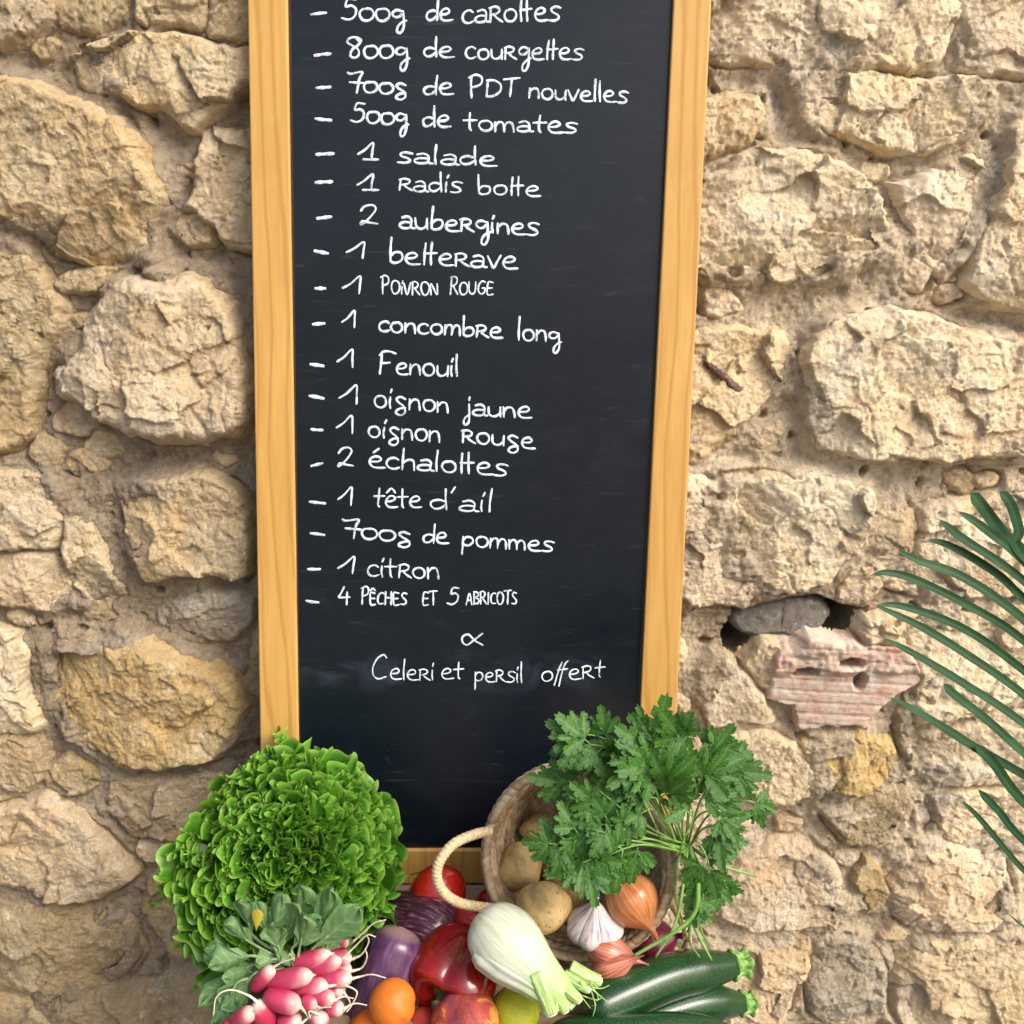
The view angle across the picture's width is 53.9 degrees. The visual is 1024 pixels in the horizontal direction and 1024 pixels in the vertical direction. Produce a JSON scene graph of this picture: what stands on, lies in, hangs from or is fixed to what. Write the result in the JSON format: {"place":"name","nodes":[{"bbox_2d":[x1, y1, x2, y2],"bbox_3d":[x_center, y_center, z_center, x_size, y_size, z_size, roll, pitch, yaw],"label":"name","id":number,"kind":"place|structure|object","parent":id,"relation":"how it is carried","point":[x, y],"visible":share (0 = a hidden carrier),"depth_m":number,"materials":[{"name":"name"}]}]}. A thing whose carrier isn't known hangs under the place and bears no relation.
{"place":"outdoors","nodes":[
{"label":"outdoors","id":0,"kind":"place"},
{"bbox_2d":[841,491,1023,927],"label":"palm frond","id":1,"kind":"object","parent":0,"point":[996,530],"visible":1,"depth_m":1.10,"materials":[{"name":"green plant"}]},
{"label":"ground","id":2,"kind":"structure","parent":0,"visible":0},
{"bbox_2d":[246,883,681,1023],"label":"wooden stand","id":3,"kind":"object","parent":2,"relation":"on","point":[473,890],"visible":0.02,"depth_m":1.14,"materials":[{"name":"brown wood"}]},
{"bbox_2d":[148,725,420,994],"bbox_3d":[-0.266,0.417,1.191,0.268,0.263,0.251,9,16,34],"label":"lettuce","id":4,"kind":"object","parent":3,"relation":"on","point":[285,815],"visible":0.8,"depth_m":1.15,"materials":[{"name":"green plant"}]},
{"bbox_2d":[198,883,385,1023],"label":"radish bunch","id":5,"kind":"object","parent":3,"relation":"on","point":[312,979],"visible":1,"depth_m":1.07,"materials":[{"name":"pink food"}]},
{"bbox_2d":[350,1009,375,1023],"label":"apricot","id":6,"kind":"object","parent":3,"relation":"on","point":[363,1016],"visible":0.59,"depth_m":1.08,"materials":[{"name":"orange food"}]},
{"bbox_2d":[347,925,420,1018],"bbox_3d":[-0.142,0.525,1.125,0.063,0.118,0.093,12,18,43],"label":"aubergine","id":7,"kind":"object","parent":3,"relation":"on","point":[392,950],"visible":0.64,"depth_m":1.10,"materials":[{"name":"purple food"}]},
{"bbox_2d":[369,977,415,1023],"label":"apricot","id":8,"kind":"object","parent":3,"relation":"on","point":[392,1000],"visible":1,"depth_m":1.06,"materials":[{"name":"orange food"}]},
{"bbox_2d":[364,890,456,952],"bbox_3d":[-0.133,0.492,1.203,0.139,0.078,0.079,4,14,19],"label":"aubergine","id":9,"kind":"object","parent":3,"relation":"on","point":[421,917],"visible":0.23,"depth_m":1.17,"materials":[{"name":"purple food"}]},
{"bbox_2d":[411,1007,432,1023],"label":"tomato","id":10,"kind":"object","parent":3,"relation":"on","point":[422,1015],"visible":0.63,"depth_m":1.10,"materials":[{"name":"red food"}]},
{"bbox_2d":[409,865,465,898],"bbox_3d":[-0.090,0.462,1.224,0.070,0.070,0.064,0,13,0],"label":"tomato","id":11,"kind":"object","parent":3,"relation":"on","point":[452,878],"visible":0.48,"depth_m":1.21,"materials":[{"name":"red food"}]},
{"bbox_2d":[409,922,497,1009],"bbox_3d":[-0.061,0.523,1.135,0.101,0.103,0.103,5,14,22],"label":"red pepper","id":12,"kind":"object","parent":3,"relation":"on","point":[442,965],"visible":0.66,"depth_m":1.10,"materials":[{"name":"red food"}]},
{"bbox_2d":[430,993,499,1023],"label":"peach","id":13,"kind":"object","parent":3,"relation":"on","point":[475,1008],"visible":0.96,"depth_m":1.07,"materials":[{"name":"red food"}]},
{"bbox_2d":[456,908,478,924],"bbox_3d":[-0.049,0.494,1.200,0.059,0.061,0.055,0,13,0],"label":"tomato","id":14,"kind":"object","parent":3,"relation":"on","point":[465,916],"visible":0.08,"depth_m":1.18,"materials":[{"name":"red food"}]},
{"bbox_2d":[248,0,710,882],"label":"chalkboard","id":15,"kind":"object","parent":3,"relation":"on","point":[474,244],"visible":0.99,"depth_m":1.23,"materials":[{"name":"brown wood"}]},
{"bbox_2d":[474,889,490,902],"bbox_3d":[-0.024,0.492,1.252,0.050,0.050,0.046,0,13,0],"label":"tomato","id":16,"kind":"object","parent":3,"relation":"on","point":[482,896],"visible":0.09,"depth_m":1.24,"materials":[{"name":"red food"}]},
{"bbox_2d":[493,987,538,1023],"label":"lemon","id":17,"kind":"object","parent":3,"relation":"on","point":[513,1007],"visible":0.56,"depth_m":1.09,"materials":[{"name":"yellow food"}]},
{"bbox_2d":[431,760,691,962],"bbox_3d":[0.059,0.401,1.212,0.299,0.236,0.194,0,13,0],"label":"palm basket","id":18,"kind":"object","parent":3,"relation":"on","point":[517,804],"visible":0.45,"depth_m":1.18,"materials":[{"name":"wicker"}]},
{"bbox_2d":[499,841,542,889],"bbox_3d":[0.009,0.424,1.207,0.056,0.060,0.055,0,13,0],"label":"potato","id":19,"kind":"object","parent":18,"relation":"in","point":[519,870],"visible":0.73,"depth_m":1.19,"materials":[{"name":"beige food"}]},
{"bbox_2d":[519,812,559,839],"bbox_3d":[0.036,0.393,1.249,0.054,0.038,0.035,0,13,0],"label":"potato","id":20,"kind":"object","parent":18,"relation":"in","point":[531,822],"visible":0.44,"depth_m":1.24,"materials":[{"name":"brown food"}]},
{"bbox_2d":[516,881,571,934],"bbox_3d":[0.037,0.453,1.155,0.064,0.062,0.055,0,13,0],"label":"potato","id":21,"kind":"object","parent":18,"relation":"in","point":[546,906],"visible":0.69,"depth_m":1.14,"materials":[{"name":"beige food"}]},
{"bbox_2d":[542,840,570,886],"bbox_3d":[0.058,0.435,1.243,0.044,0.067,0.053,0,13,0],"label":"potato","id":22,"kind":"object","parent":18,"relation":"in","point":[554,880],"visible":0.07,"depth_m":1.22,"materials":[{"name":"brown food"}]},
{"bbox_2d":[561,883,588,922],"bbox_3d":[0.071,0.477,1.227,0.047,0.051,0.048,0,13,0],"label":"potato","id":23,"kind":"object","parent":18,"relation":"in","point":[575,899],"visible":0.16,"depth_m":1.21,"materials":[{"name":"brown food"}]},
{"bbox_2d":[567,888,623,951],"bbox_3d":[0.094,0.451,1.134,0.065,0.075,0.066,0,13,0],"label":"garlic","id":24,"kind":"object","parent":18,"relation":"in","point":[589,928],"visible":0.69,"depth_m":1.12,"materials":[{"name":"white food"}]},
{"bbox_2d":[604,874,658,946],"bbox_3d":[0.136,0.446,1.140,0.061,0.071,0.068,0,13,0],"label":"onion","id":25,"kind":"object","parent":18,"relation":"in","point":[633,906],"visible":0.77,"depth_m":1.12,"materials":[{"name":"orange food"}]},
{"bbox_2d":[520,692,777,960],"bbox_3d":[0.152,0.345,1.082,0.287,0.319,0.096,0,13,0],"label":"parsley bunch","id":26,"kind":"object","parent":18,"relation":"in","point":[637,772],"visible":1,"depth_m":1.06,"materials":[{"name":"green plant"}]},
{"bbox_2d":[634,920,691,959],"bbox_3d":[0.175,0.504,1.185,0.066,0.055,0.053,0,13,0],"label":"red onion","id":27,"kind":"object","parent":18,"relation":"in","point":[663,928],"visible":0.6,"depth_m":1.17,"materials":[{"name":"food"}]},
{"bbox_2d":[553,1011,727,1023],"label":"courgette","id":28,"kind":"object","parent":3,"relation":"on","point":[668,1017],"visible":1,"depth_m":1.07,"materials":[{"name":"green food"}]},
{"bbox_2d":[467,902,609,1017],"bbox_3d":[0.024,0.477,1.065,0.154,0.092,0.080,8,15,31],"label":"fennel","id":29,"kind":"object","parent":28,"relation":"on","point":[508,947],"visible":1,"depth_m":1.05,"materials":[{"name":"white food"}]},
{"bbox_2d":[650,985,758,1020],"bbox_3d":[0.185,0.571,1.139,0.217,0.062,0.044,-5,14,-20],"label":"courgette","id":30,"kind":"object","parent":3,"relation":"on","point":[722,1003],"visible":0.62,"depth_m":1.14,"materials":[{"name":"green food"}]},
{"bbox_2d":[581,946,754,1015],"bbox_3d":[0.177,0.527,1.132,0.219,0.060,0.052,-6,14,-25],"label":"courgette","id":31,"kind":"object","parent":30,"relation":"on","point":[662,979],"visible":0.84,"depth_m":1.11,"materials":[{"name":"green food"}]},
{"bbox_2d":[586,938,648,965],"bbox_3d":[0.116,0.490,1.121,0.071,0.039,0.039,0,13,0],"label":"shallot","id":32,"kind":"object","parent":31,"relation":"on","point":[605,951],"visible":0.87,"depth_m":1.11,"materials":[{"name":"orange food"}]},
{"bbox_2d":[591,953,644,978],"bbox_3d":[0.115,0.499,1.111,0.057,0.046,0.034,0,13,0],"label":"shallot","id":33,"kind":"object","parent":31,"relation":"on","point":[618,965],"visible":0.74,"depth_m":1.10,"materials":[{"name":"food"}]},
{"bbox_2d":[0,0,1023,1023],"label":"stone wall","id":34,"kind":"structure","parent":2,"relation":"on","point":[861,300],"depth_m":1.31,"materials":[{"name":"stone"}]},
{"bbox_2d":[703,361,742,391],"bbox_3d":[0.268,-0.171,1.278,0.052,0.045,0.017,2,13,7],"label":"iron stub","id":35,"kind":"object","parent":34,"relation":"attached to","point":[721,374],"visible":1,"depth_m":1.27,"materials":[{"name":"brown metal"}]}
]}

